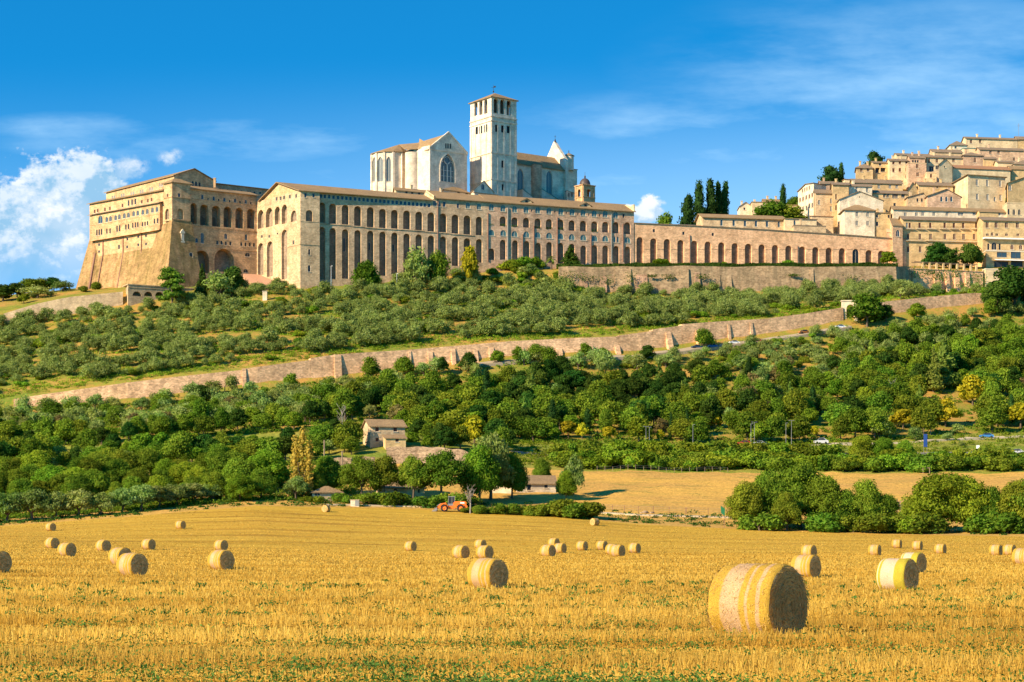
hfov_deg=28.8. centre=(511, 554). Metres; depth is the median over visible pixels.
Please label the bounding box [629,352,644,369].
olive tree
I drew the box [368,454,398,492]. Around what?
farm tree
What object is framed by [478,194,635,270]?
convent dormitory
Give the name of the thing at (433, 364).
olive tree
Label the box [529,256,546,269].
clipped tree
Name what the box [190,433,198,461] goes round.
slope tree
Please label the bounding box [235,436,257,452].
slope tree
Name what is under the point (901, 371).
wood tree
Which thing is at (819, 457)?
hedge shrub
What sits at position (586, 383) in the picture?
wood tree
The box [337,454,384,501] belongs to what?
farm tree
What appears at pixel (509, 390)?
wood tree
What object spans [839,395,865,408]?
wood tree
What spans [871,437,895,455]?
roadside tree
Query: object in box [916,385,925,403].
wood tree
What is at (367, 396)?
wood tree
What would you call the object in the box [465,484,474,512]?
bare tree
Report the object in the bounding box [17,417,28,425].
olive tree
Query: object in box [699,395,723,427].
wood tree
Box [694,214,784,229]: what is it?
convent barn
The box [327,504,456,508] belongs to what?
farm track
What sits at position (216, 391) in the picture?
olive tree
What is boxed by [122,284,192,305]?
garden loggia
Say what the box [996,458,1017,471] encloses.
hedge shrub
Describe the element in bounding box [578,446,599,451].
hedge shrub
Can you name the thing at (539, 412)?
wood tree
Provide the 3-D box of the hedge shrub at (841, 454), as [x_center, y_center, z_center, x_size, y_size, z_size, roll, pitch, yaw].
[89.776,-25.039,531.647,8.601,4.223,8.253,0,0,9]
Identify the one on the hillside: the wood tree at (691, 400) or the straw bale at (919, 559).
the wood tree at (691, 400)
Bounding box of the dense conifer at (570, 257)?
[560,245,579,263]
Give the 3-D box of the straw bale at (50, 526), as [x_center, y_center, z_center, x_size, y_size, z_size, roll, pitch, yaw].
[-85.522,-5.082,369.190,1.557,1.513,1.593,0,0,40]
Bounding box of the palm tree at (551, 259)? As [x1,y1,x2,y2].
[546,256,557,269]
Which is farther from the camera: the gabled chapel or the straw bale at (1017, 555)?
the gabled chapel
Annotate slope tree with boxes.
[0,434,10,441]
[0,441,16,457]
[0,444,8,456]
[7,436,25,457]
[15,436,54,465]
[31,415,55,436]
[35,432,55,456]
[48,460,57,465]
[50,436,64,447]
[51,421,70,439]
[53,444,68,458]
[54,451,70,466]
[68,445,81,459]
[70,427,98,450]
[79,445,99,456]
[93,427,112,444]
[96,446,118,456]
[101,439,119,450]
[103,433,121,447]
[104,426,118,434]
[119,421,138,441]
[119,441,130,450]
[128,432,152,453]
[139,421,148,432]
[144,446,161,456]
[147,440,161,447]
[149,416,172,433]
[153,432,169,445]
[156,443,170,459]
[159,433,197,460]
[167,419,180,431]
[169,430,194,447]
[189,415,216,433]
[189,447,202,459]
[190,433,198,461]
[191,417,206,434]
[192,433,211,448]
[202,437,218,452]
[213,406,229,430]
[215,430,228,439]
[218,435,235,445]
[226,435,245,445]
[226,445,239,452]
[228,408,249,429]
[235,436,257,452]
[242,441,260,459]
[245,407,262,423]
[245,434,258,440]
[253,436,284,459]
[275,435,298,461]
[279,426,298,437]
[282,411,304,430]
[296,436,328,456]
[301,400,321,423]
[305,423,334,444]
[317,400,334,421]
[325,418,341,445]
[325,439,336,453]
[328,387,357,419]
[330,420,365,442]
[332,431,352,452]
[340,435,360,454]
[345,395,365,419]
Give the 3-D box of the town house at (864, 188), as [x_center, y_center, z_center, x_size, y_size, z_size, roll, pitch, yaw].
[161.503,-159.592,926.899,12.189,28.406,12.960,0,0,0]
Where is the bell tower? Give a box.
[468,85,518,196]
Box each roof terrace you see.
[842,179,902,190]
[960,148,975,153]
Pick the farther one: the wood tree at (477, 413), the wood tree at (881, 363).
the wood tree at (881, 363)
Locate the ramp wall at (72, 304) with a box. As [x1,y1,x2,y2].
[3,292,122,324]
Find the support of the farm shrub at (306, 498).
on the dry meadow at (708, 493)
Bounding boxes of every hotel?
[898,216,976,266]
[976,217,1023,266]
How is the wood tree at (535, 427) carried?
on the roadside meadow at (375, 452)
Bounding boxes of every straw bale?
[0,551,11,572]
[44,537,59,547]
[45,523,55,530]
[57,543,76,555]
[95,540,110,550]
[108,547,131,563]
[116,553,148,575]
[141,539,155,549]
[175,521,185,528]
[207,550,234,569]
[213,540,227,549]
[321,505,330,511]
[404,541,416,550]
[452,545,469,557]
[467,558,508,588]
[474,540,486,547]
[476,545,493,557]
[540,544,555,556]
[547,538,559,544]
[554,543,566,552]
[576,541,587,549]
[590,518,599,524]
[596,541,607,549]
[605,544,616,554]
[609,545,625,556]
[628,543,640,552]
[705,562,810,635]
[791,555,820,577]
[801,545,816,554]
[867,545,880,554]
[875,558,919,589]
[892,539,901,547]
[900,552,926,572]
[912,541,922,549]
[934,544,946,553]
[988,545,1002,554]
[1003,544,1015,554]
[1012,548,1023,564]
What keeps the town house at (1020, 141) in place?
on the hillside
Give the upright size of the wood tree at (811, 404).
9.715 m
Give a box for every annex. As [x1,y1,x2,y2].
[565,190,574,200]
[889,206,1005,218]
[975,210,998,217]
[1002,202,1023,217]
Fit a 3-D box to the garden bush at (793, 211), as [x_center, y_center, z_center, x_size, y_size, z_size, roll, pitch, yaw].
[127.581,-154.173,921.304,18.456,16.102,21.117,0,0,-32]
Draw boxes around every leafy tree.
[201,270,236,295]
[350,260,381,286]
[403,245,434,281]
[426,248,450,280]
[656,211,672,223]
[786,196,797,204]
[879,251,897,262]
[880,303,894,322]
[906,302,926,317]
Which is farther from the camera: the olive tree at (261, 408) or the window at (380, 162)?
the window at (380, 162)
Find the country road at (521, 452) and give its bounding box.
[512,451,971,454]
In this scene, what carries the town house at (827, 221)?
on the hillside
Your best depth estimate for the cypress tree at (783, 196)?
924.54 m
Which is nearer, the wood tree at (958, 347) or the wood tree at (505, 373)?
the wood tree at (505, 373)
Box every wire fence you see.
[603,465,725,471]
[605,504,720,513]
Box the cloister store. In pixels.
[473,192,495,194]
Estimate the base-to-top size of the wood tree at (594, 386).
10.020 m
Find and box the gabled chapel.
[470,181,494,194]
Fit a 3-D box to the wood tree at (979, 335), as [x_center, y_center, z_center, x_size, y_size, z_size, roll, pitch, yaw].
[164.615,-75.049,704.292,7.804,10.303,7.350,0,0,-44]
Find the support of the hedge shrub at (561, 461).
on the roadside meadow at (375, 452)
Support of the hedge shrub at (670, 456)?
on the roadside meadow at (375, 452)
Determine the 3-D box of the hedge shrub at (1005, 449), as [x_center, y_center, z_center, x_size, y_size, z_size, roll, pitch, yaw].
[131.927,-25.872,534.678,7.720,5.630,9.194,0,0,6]
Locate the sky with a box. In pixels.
[0,0,1023,294]
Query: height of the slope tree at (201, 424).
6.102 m
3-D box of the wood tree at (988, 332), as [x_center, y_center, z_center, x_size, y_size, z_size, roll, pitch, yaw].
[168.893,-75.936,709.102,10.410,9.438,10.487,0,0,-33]
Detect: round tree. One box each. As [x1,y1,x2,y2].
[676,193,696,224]
[817,165,844,181]
[845,291,885,326]
[863,150,885,164]
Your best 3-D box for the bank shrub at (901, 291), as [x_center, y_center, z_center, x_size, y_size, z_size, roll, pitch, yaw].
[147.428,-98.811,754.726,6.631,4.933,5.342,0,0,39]
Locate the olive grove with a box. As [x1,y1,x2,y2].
[0,270,1023,384]
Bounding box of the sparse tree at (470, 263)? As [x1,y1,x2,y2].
[460,245,478,278]
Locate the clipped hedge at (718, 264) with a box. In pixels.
[556,262,897,268]
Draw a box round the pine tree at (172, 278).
[155,266,187,303]
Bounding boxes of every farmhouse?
[361,419,406,449]
[376,484,425,497]
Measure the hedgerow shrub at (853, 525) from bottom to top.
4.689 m
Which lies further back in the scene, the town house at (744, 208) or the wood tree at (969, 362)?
the town house at (744, 208)
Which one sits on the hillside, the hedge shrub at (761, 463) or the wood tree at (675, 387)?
the wood tree at (675, 387)
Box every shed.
[310,486,343,500]
[516,475,556,492]
[782,218,817,230]
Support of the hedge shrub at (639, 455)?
on the roadside meadow at (375, 452)
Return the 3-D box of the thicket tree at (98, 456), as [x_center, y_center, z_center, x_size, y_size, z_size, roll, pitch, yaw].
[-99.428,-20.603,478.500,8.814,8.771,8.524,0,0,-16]
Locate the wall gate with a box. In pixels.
[841,300,857,320]
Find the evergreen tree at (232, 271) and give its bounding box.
[223,266,244,295]
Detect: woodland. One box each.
[7,298,1023,438]
[20,317,998,438]
[52,355,1023,433]
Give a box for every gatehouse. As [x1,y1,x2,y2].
[886,229,890,237]
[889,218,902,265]
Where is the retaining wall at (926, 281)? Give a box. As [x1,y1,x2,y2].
[910,268,982,291]
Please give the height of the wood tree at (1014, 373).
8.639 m
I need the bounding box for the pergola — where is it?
[911,261,977,270]
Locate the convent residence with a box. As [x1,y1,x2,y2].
[76,168,268,288]
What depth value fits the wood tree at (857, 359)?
674.53 m
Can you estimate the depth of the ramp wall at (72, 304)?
768.98 m
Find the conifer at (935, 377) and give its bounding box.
[924,346,944,391]
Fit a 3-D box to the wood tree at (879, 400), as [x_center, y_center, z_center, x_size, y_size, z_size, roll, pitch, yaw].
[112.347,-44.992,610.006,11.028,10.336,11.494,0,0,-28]
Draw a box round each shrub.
[13,381,29,386]
[32,340,45,347]
[55,335,66,342]
[78,285,87,291]
[91,281,102,289]
[129,369,139,374]
[239,300,254,306]
[264,355,279,359]
[292,337,312,342]
[294,329,306,335]
[300,496,313,501]
[303,305,318,313]
[312,495,324,502]
[331,492,348,501]
[341,495,352,503]
[353,492,381,504]
[377,491,411,506]
[399,296,410,302]
[411,495,440,506]
[421,324,427,331]
[437,491,466,506]
[450,267,463,273]
[459,493,482,504]
[460,269,482,278]
[460,508,469,512]
[466,271,481,279]
[472,505,487,513]
[484,277,495,281]
[486,267,498,274]
[487,507,498,513]
[491,302,504,309]
[494,276,502,281]
[495,503,521,514]
[497,260,521,269]
[499,259,523,267]
[510,267,522,272]
[516,257,534,266]
[517,272,526,277]
[517,278,531,282]
[518,266,528,271]
[519,505,545,516]
[521,509,534,515]
[524,263,538,275]
[528,269,541,275]
[533,271,545,277]
[534,503,550,514]
[540,276,555,282]
[544,442,576,455]
[547,450,576,460]
[547,498,577,518]
[547,499,558,516]
[553,457,571,466]
[554,276,577,286]
[555,448,589,457]
[560,441,581,450]
[561,502,590,518]
[573,285,584,292]
[575,450,596,457]
[576,442,588,449]
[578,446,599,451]
[578,501,603,517]
[579,502,605,517]
[582,437,603,447]
[582,458,608,468]
[589,454,613,467]
[596,448,618,454]
[599,442,613,448]
[601,449,621,467]
[611,440,646,451]
[612,450,642,468]
[618,453,647,463]
[619,449,662,467]
[620,439,636,448]
[635,438,659,450]
[636,311,650,316]
[637,440,670,451]
[639,460,663,468]
[648,457,674,468]
[652,258,668,263]
[652,449,669,455]
[659,454,680,468]
[666,458,691,470]
[668,450,681,455]
[670,320,686,323]
[673,440,701,449]
[676,448,688,453]
[678,460,702,470]
[682,313,697,317]
[682,442,708,452]
[686,451,710,459]
[689,456,713,469]
[691,311,709,316]
[703,447,744,452]
[704,458,726,469]
[705,440,731,451]
[705,452,738,468]
[713,450,728,456]
[717,439,737,447]
[722,446,753,452]
[726,452,743,466]
[728,450,759,466]
[732,441,749,448]
[736,512,787,530]
[742,451,770,457]
[743,440,767,451]
[749,456,768,469]
[758,451,797,457]
[760,441,789,454]
[763,455,789,471]
[769,302,782,307]
[780,303,794,309]
[782,457,795,466]
[787,442,814,455]
[792,454,816,466]
[796,443,819,454]
[801,305,811,309]
[802,511,844,532]
[804,306,817,311]
[805,444,832,454]
[806,454,830,467]
[813,455,830,470]
[822,452,846,459]
[823,443,843,454]
[827,458,848,470]
[828,460,860,470]
[829,301,838,305]
[834,452,856,457]
[836,515,872,532]
[846,455,866,469]
[852,450,874,457]
[860,458,885,471]
[860,512,905,532]
[863,455,888,471]
[879,447,907,456]
[879,451,912,468]
[886,515,916,533]
[890,283,904,291]
[894,287,909,298]
[902,452,939,465]
[904,455,933,472]
[905,286,915,297]
[907,511,951,534]
[919,287,929,293]
[929,284,943,292]
[930,449,951,454]
[931,281,942,289]
[931,290,941,296]
[932,455,952,470]
[943,454,964,469]
[949,288,957,294]
[952,448,983,457]
[959,457,972,467]
[962,513,1000,533]
[963,457,985,468]
[968,455,989,468]
[970,283,981,292]
[971,446,1012,457]
[976,451,993,456]
[981,456,1011,470]
[990,511,1023,533]
[994,447,1015,457]
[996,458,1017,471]
[1006,451,1023,459]
[1015,458,1023,466]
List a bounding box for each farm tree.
[279,467,291,485]
[283,475,308,498]
[309,471,327,490]
[312,455,344,489]
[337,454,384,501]
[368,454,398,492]
[395,454,433,503]
[412,449,472,494]
[459,443,502,503]
[473,431,516,499]
[499,452,529,498]
[532,457,551,474]
[555,470,577,499]
[559,453,584,488]
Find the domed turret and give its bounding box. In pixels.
[574,176,595,201]
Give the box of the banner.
[924,434,926,446]
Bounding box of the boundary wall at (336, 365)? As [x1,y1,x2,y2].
[14,293,984,406]
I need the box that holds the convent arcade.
[257,182,489,288]
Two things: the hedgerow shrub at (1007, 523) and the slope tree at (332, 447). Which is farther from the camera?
the slope tree at (332, 447)
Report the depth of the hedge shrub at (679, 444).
543.68 m
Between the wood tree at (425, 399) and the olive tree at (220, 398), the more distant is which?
the olive tree at (220, 398)
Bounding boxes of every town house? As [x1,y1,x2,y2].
[737,201,750,214]
[750,199,766,214]
[761,196,779,202]
[792,219,825,232]
[797,183,826,217]
[809,216,833,232]
[813,189,831,215]
[818,178,837,189]
[830,179,849,233]
[836,191,883,233]
[838,201,876,235]
[849,176,902,190]
[849,180,872,194]
[854,161,873,178]
[869,158,887,179]
[872,190,908,211]
[875,209,890,236]
[886,155,908,188]
[894,150,929,158]
[904,191,925,206]
[906,152,925,162]
[906,162,926,189]
[907,182,917,195]
[915,178,953,195]
[923,152,962,181]
[924,172,936,181]
[925,187,961,207]
[928,146,962,155]
[938,158,952,182]
[945,141,967,149]
[951,174,1006,208]
[952,165,1010,197]
[961,134,1017,147]
[961,149,983,165]
[975,144,1023,162]
[983,157,996,165]
[993,157,1014,166]
[1005,177,1023,202]
[1007,166,1023,181]
[1011,157,1023,165]
[1014,136,1023,148]
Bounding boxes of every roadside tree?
[847,435,873,454]
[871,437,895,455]
[894,440,916,453]
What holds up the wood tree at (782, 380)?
on the hillside
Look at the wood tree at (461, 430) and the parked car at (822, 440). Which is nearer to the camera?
the wood tree at (461, 430)
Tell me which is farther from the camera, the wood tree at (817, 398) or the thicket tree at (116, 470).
the wood tree at (817, 398)
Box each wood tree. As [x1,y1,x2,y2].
[0,421,16,439]
[28,414,47,422]
[41,401,64,414]
[52,417,78,444]
[72,419,89,437]
[151,418,180,434]
[191,397,214,418]
[264,402,282,426]
[309,382,336,400]
[327,393,349,415]
[344,380,368,395]
[352,374,378,388]
[357,389,377,414]
[360,356,382,376]
[368,378,394,391]
[369,386,383,411]
[370,383,390,408]
[379,368,397,388]
[380,390,405,405]
[380,394,396,410]
[386,404,402,417]
[387,392,416,408]
[392,378,412,391]
[403,399,417,410]
[404,383,428,402]
[404,403,432,428]
[407,391,420,405]
[407,418,427,433]
[420,370,445,393]
[420,393,443,411]
[423,400,446,427]
[430,389,446,396]
[430,408,469,428]
[430,421,446,446]
[433,427,458,447]
[435,392,460,407]
[442,399,459,412]
[453,424,471,448]
[457,385,482,403]
[457,400,475,408]
[458,383,482,394]
[463,375,483,389]
[467,403,490,422]
[467,411,483,419]
[470,399,494,407]
[475,369,480,376]
[479,389,503,407]
[481,375,494,388]
[481,418,510,434]
[482,367,491,391]
[484,403,496,416]
[485,387,502,401]
[487,406,514,428]
[489,387,503,398]
[489,401,520,418]
[492,426,514,446]
[497,365,516,382]
[502,381,519,399]
[506,428,519,443]
[508,399,521,406]
[509,406,537,419]
[509,415,528,437]
[512,376,526,386]
[514,385,532,400]
[517,416,547,441]
[518,390,536,408]
[522,396,526,406]
[523,368,537,388]
[525,361,543,375]
[529,384,559,395]
[531,393,562,412]
[531,407,547,418]
[533,371,552,387]
[536,385,552,398]
[540,416,559,429]
[541,358,561,382]
[547,399,555,418]
[552,374,576,393]
[553,385,570,395]
[555,405,569,428]
[557,393,573,402]
[558,398,576,415]
[564,369,586,394]
[573,389,599,417]
[581,371,590,382]
[582,408,591,434]
[583,375,599,390]
[586,380,612,395]
[593,387,615,407]
[596,408,612,429]
[598,399,620,425]
[601,370,622,384]
[607,378,626,395]
[613,393,633,407]
[617,406,644,430]
[624,376,647,398]
[626,416,652,441]
[628,399,653,421]
[634,402,649,423]
[636,376,653,395]
[642,394,667,421]
[645,395,666,423]
[647,379,664,396]
[654,360,662,379]
[657,371,677,385]
[660,381,682,398]
[660,400,694,420]
[664,391,679,404]
[665,413,695,428]
[666,418,703,440]
[678,384,692,400]
[681,391,701,413]
[682,420,710,441]
[684,358,704,373]
[690,364,710,384]
[691,381,707,395]
[693,328,716,346]
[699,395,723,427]
[703,359,727,378]
[714,387,737,417]
[731,411,759,438]
[735,387,760,411]
[740,408,756,416]
[743,356,752,376]
[743,357,760,370]
[749,399,771,413]
[749,421,770,440]
[750,378,779,397]
[753,411,771,423]
[764,415,785,440]
[765,412,788,430]
[769,398,789,418]
[774,370,796,389]
[775,359,794,376]
[776,394,785,400]
[782,392,815,415]
[784,376,791,394]
[784,386,808,415]
[786,381,792,394]
[787,414,813,440]
[805,391,823,411]
[808,385,818,410]
[821,402,850,425]
[824,378,843,400]
[831,416,851,438]
[836,358,854,378]
[838,373,861,395]
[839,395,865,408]
[841,407,869,437]
[848,379,865,395]
[849,367,865,375]
[850,357,859,366]
[855,370,877,384]
[856,386,874,397]
[856,394,869,406]
[857,355,879,373]
[858,349,873,361]
[861,408,891,439]
[862,390,895,416]
[863,406,886,433]
[864,368,881,375]
[866,375,888,386]
[868,337,874,354]
[873,348,888,357]
[873,356,883,366]
[874,351,896,365]
[874,386,893,400]
[875,364,896,376]
[875,389,892,406]
[882,362,904,374]
[885,346,895,351]
[889,350,901,362]
[889,381,912,402]
[892,342,918,365]
[892,394,916,413]
[896,368,908,381]
[905,373,927,395]
[907,395,924,406]
[908,350,931,366]
[908,362,930,384]
[909,383,924,395]
[910,405,938,434]
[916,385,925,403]
[920,396,946,423]
[934,342,949,352]
[949,352,964,372]
[951,339,971,357]
[961,333,979,348]
[961,370,988,382]
[962,356,974,369]
[970,328,986,345]
[971,349,992,362]
[972,346,997,355]
[973,393,996,417]
[975,405,1009,432]
[976,366,993,375]
[976,380,1002,400]
[980,328,997,342]
[981,376,1000,388]
[983,339,1000,346]
[983,394,1008,425]
[985,355,1002,369]
[988,360,998,372]
[988,373,1004,392]
[996,359,1013,371]
[996,367,1015,392]
[1000,355,1023,373]
[1006,388,1023,401]
[1007,337,1023,353]
[1007,366,1021,380]
[1008,394,1015,420]
[1013,393,1023,403]
[1016,358,1023,371]
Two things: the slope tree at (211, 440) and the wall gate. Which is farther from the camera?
the wall gate
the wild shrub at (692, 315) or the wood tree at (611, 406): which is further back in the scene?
the wild shrub at (692, 315)
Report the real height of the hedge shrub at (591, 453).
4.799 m
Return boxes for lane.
[813,436,1023,445]
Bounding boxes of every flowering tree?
[460,414,484,442]
[559,420,577,437]
[575,422,588,438]
[602,426,617,437]
[656,429,664,438]
[707,413,722,426]
[810,426,819,434]
[888,409,912,428]
[938,398,963,426]
[956,374,986,405]
[1006,402,1023,427]
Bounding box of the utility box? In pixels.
[350,500,359,506]
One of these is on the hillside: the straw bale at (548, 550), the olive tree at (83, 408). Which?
the olive tree at (83, 408)
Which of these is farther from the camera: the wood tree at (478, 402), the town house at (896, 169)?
the town house at (896, 169)
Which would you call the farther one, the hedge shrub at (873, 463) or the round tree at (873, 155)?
the round tree at (873, 155)
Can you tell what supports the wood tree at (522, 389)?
on the hillside
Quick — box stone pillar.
[262,291,267,300]
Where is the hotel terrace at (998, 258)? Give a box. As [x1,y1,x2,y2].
[982,250,1023,267]
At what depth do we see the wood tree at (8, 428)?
562.82 m
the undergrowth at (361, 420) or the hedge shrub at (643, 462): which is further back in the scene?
the undergrowth at (361, 420)
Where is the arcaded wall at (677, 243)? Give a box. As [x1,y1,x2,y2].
[634,223,906,265]
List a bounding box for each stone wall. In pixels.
[334,456,374,464]
[387,446,467,464]
[492,487,510,493]
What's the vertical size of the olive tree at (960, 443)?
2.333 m
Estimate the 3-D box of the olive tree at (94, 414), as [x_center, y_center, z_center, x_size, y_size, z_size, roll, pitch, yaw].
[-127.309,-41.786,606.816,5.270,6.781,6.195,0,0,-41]
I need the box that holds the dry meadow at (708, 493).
[0,462,1023,535]
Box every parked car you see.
[798,330,808,333]
[813,438,827,443]
[979,433,993,437]
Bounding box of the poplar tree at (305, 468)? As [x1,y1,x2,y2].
[289,425,314,496]
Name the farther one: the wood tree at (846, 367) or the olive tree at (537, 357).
the olive tree at (537, 357)
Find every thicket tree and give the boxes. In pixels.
[0,456,11,475]
[0,470,7,489]
[1,456,23,475]
[3,468,31,492]
[6,477,39,494]
[19,449,50,469]
[20,463,39,479]
[30,463,67,481]
[32,480,53,494]
[46,473,67,492]
[59,472,91,494]
[60,466,85,476]
[66,455,85,468]
[75,456,104,472]
[82,468,111,495]
[85,451,112,467]
[102,458,131,485]
[105,481,122,494]
[109,448,139,468]
[122,466,151,483]
[122,475,144,488]
[135,448,161,473]
[145,474,169,487]
[150,469,177,484]
[152,458,178,473]
[167,459,188,467]
[168,461,198,483]
[182,465,210,479]
[183,476,204,498]
[191,452,207,468]
[197,471,226,498]
[203,442,231,462]
[205,450,235,473]
[221,456,255,483]
[224,473,255,500]
[226,449,248,459]
[247,449,288,481]
[250,468,278,496]
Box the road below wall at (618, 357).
[479,325,851,366]
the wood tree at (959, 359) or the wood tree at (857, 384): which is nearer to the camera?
the wood tree at (857, 384)
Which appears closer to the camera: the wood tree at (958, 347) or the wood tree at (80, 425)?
the wood tree at (80, 425)
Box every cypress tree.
[668,412,672,439]
[692,179,708,223]
[704,178,717,213]
[715,181,723,213]
[721,180,729,213]
[779,184,786,207]
[838,163,844,181]
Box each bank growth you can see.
[718,355,725,360]
[721,341,732,348]
[744,340,757,346]
[761,349,775,356]
[771,338,783,342]
[795,361,802,366]
[798,356,810,362]
[800,339,810,344]
[814,344,822,349]
[967,306,977,316]
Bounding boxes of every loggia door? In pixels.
[200,216,203,224]
[212,217,215,225]
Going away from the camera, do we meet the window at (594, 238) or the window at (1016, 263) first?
the window at (594, 238)
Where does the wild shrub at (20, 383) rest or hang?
on the hillside
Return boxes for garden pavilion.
[442,187,470,193]
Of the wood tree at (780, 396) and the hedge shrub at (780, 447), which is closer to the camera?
the hedge shrub at (780, 447)
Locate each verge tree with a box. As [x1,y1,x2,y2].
[619,363,631,367]
[700,346,710,354]
[714,349,727,355]
[756,339,767,349]
[771,341,781,348]
[809,336,822,343]
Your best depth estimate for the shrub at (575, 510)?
429.46 m
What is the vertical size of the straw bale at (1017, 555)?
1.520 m
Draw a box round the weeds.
[0,578,1023,681]
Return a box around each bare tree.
[337,405,345,423]
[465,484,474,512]
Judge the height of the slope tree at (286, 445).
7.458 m
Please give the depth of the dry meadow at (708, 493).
478.64 m
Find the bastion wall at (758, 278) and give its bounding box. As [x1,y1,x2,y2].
[558,266,909,293]
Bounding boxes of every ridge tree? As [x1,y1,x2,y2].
[0,284,16,301]
[9,283,25,296]
[15,284,56,297]
[16,293,29,303]
[18,278,43,288]
[35,277,52,289]
[44,277,60,291]
[50,280,73,290]
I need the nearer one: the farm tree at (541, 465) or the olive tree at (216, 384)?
the farm tree at (541, 465)
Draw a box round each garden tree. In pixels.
[921,241,950,266]
[936,248,960,267]
[958,243,984,267]
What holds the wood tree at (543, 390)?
on the hillside
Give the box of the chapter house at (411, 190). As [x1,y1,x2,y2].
[393,185,460,194]
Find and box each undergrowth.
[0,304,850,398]
[0,457,360,518]
[0,498,1022,534]
[10,303,1023,444]
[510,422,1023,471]
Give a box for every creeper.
[536,271,862,294]
[909,265,992,287]
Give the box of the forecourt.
[243,274,272,289]
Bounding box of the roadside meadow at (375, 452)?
[51,429,1023,473]
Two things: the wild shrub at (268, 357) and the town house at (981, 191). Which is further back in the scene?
the town house at (981, 191)
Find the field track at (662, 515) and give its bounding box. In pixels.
[601,512,727,517]
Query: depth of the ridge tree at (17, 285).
810.22 m
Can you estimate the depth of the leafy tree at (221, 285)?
770.32 m
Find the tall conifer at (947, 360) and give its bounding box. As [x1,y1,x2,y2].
[937,332,962,387]
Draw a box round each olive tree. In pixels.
[0,405,23,416]
[0,492,27,521]
[3,416,17,422]
[10,488,53,519]
[14,402,32,417]
[15,394,33,409]
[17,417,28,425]
[30,412,47,419]
[33,396,59,411]
[42,490,74,516]
[59,394,82,403]
[59,488,98,515]
[60,413,76,421]
[61,403,88,415]
[64,407,86,418]
[76,415,89,426]
[83,491,114,514]
[85,392,104,408]
[86,406,103,420]
[88,418,105,429]
[104,396,121,405]
[108,406,126,425]
[108,487,139,510]
[119,409,140,425]
[127,483,157,510]
[130,396,150,409]
[137,408,157,428]
[146,392,155,402]
[151,485,176,507]
[154,410,171,419]
[157,388,174,396]
[157,397,171,407]
[158,404,173,410]
[162,406,175,416]
[165,484,192,502]
[169,405,191,419]
[180,380,200,393]
[185,483,209,500]
[192,388,209,401]
[203,380,222,389]
[203,484,223,500]
[205,386,222,399]
[206,408,217,418]
[211,390,229,398]
[216,395,225,402]
[219,401,229,407]
[224,374,239,389]
[224,405,236,412]
[226,399,239,407]
[228,387,248,400]
[238,403,260,410]
[243,381,259,394]
[247,390,268,403]
[250,403,264,412]
[257,396,272,406]
[264,391,281,401]
[267,387,280,402]
[274,382,288,393]
[275,395,294,407]
[279,389,297,397]
[286,383,300,394]
[292,387,314,395]
[294,400,314,421]
[318,376,336,383]
[335,374,355,386]
[342,377,355,386]
[359,381,372,388]
[363,404,377,417]
[393,372,405,379]
[414,362,431,374]
[427,356,446,372]
[461,358,471,371]
[467,362,482,373]
[516,349,531,364]
[529,350,544,362]
[569,351,589,368]
[586,346,602,365]
[589,349,615,366]
[595,359,616,372]
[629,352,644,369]
[654,352,679,366]
[705,385,717,394]
[722,407,734,419]
[731,353,746,370]
[733,384,748,393]
[751,366,767,379]
[755,361,770,370]
[765,364,776,372]
[774,384,782,394]
[775,357,793,366]
[791,370,802,376]
[814,363,829,373]
[831,367,838,375]
[843,344,863,357]
[868,419,893,437]
[887,415,902,425]
[906,426,922,438]
[939,377,951,389]
[940,432,953,440]
[950,423,964,432]
[957,441,965,445]
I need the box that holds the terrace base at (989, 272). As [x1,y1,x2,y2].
[982,268,1000,286]
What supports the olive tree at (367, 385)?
on the hillside
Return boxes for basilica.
[370,131,577,199]
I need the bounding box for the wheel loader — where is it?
[432,496,467,511]
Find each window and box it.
[98,215,102,223]
[201,233,203,243]
[373,158,374,181]
[378,157,382,181]
[386,157,390,181]
[441,155,453,182]
[488,230,494,235]
[489,204,493,210]
[500,205,505,211]
[500,230,506,236]
[512,206,517,212]
[512,231,517,236]
[517,169,522,189]
[523,231,529,237]
[524,206,528,213]
[535,207,539,213]
[535,232,540,238]
[546,171,551,193]
[546,233,551,238]
[547,207,551,214]
[558,208,562,214]
[558,233,563,239]
[569,209,574,215]
[569,234,575,240]
[580,235,585,240]
[581,209,585,216]
[592,210,596,216]
[592,236,597,241]
[602,236,607,241]
[603,211,607,217]
[613,211,618,218]
[625,237,630,243]
[852,249,858,262]
[929,166,933,171]
[992,242,996,249]
[994,261,1007,267]
[997,252,1006,257]
[1011,252,1020,258]
[1011,261,1022,266]
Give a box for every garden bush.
[752,198,794,217]
[776,204,809,218]
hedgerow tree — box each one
[723,480,765,519]
[753,467,790,516]
[770,491,803,530]
[780,460,823,527]
[802,474,848,518]
[832,488,859,517]
[849,478,889,517]
[882,493,900,515]
[897,500,911,515]
[900,472,969,521]
[942,474,993,531]
[977,485,1009,516]
[992,479,1023,518]
[1006,478,1023,515]
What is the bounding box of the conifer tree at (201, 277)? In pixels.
[195,264,208,297]
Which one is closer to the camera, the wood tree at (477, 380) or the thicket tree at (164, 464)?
the thicket tree at (164, 464)
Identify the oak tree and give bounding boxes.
[980,281,1013,313]
[988,265,1023,312]
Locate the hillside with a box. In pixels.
[0,189,1023,443]
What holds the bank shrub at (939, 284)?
on the hillside
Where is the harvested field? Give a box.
[0,506,1023,681]
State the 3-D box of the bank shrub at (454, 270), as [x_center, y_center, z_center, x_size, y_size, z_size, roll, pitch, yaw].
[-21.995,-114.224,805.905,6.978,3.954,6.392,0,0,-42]

